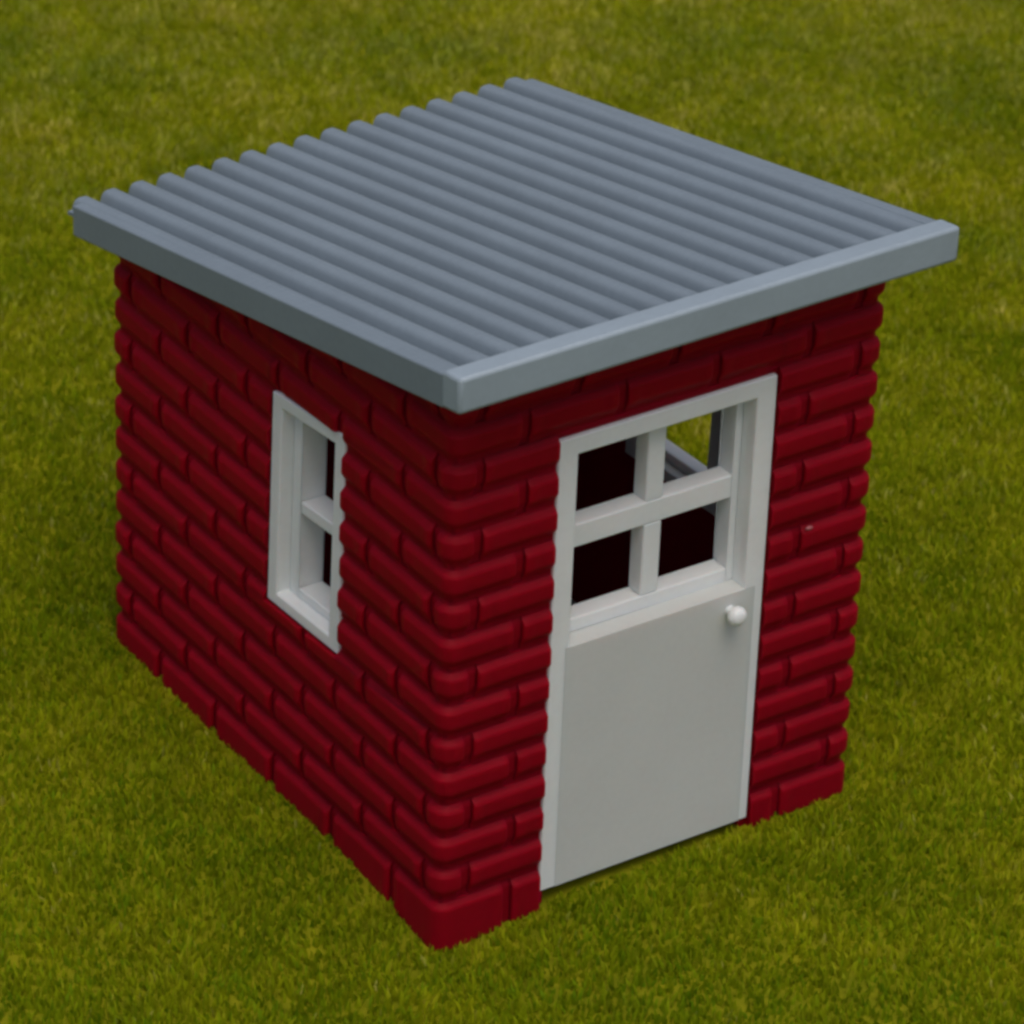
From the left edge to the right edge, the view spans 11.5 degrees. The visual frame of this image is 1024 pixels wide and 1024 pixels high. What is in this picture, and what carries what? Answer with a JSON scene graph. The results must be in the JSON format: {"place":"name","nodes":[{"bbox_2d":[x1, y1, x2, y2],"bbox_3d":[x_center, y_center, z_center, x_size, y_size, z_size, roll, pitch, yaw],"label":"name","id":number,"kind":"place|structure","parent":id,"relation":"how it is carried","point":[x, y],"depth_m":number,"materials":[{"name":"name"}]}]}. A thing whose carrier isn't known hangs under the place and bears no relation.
{"place":"outdoors","nodes":[
{"label":"outdoors","id":0,"kind":"place"},
{"bbox_2d":[0,0,1023,1023],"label":"ground","id":1,"kind":"structure","parent":0,"point":[624,867],"depth_m":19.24,"materials":[{"name":"green plant"}]},
{"bbox_2d":[68,77,958,951],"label":"garden shed","id":2,"kind":"structure","parent":1,"relation":"on","point":[466,591],"depth_m":18.31,"materials":[{"name":"red brick"}]},
{"bbox_2d":[268,390,346,653],"bbox_3d":[-0.673,0.004,18.361,0.171,0.940,0.506,-17,36,-29],"label":"window","id":3,"kind":"structure","parent":2,"relation":"in","point":[301,512],"depth_m":18.43,"materials":[{"name":"white plastic"}]},
{"bbox_2d":[538,373,776,890],"bbox_3d":[0.496,0.429,18.276,0.931,1.893,0.231,-17,36,-29],"label":"door","id":4,"kind":"structure","parent":2,"relation":"in","point":[649,706],"depth_m":18.32,"materials":[{"name":"white plastic"}]},
{"bbox_2d":[625,409,721,515],"bbox_3d":[0.677,-0.510,19.212,0.133,0.940,0.628,-17,36,-29],"label":"window","id":5,"kind":"structure","parent":2,"relation":"in","point":[678,464],"depth_m":19.39,"materials":[{"name":"white plastic"}]}
]}

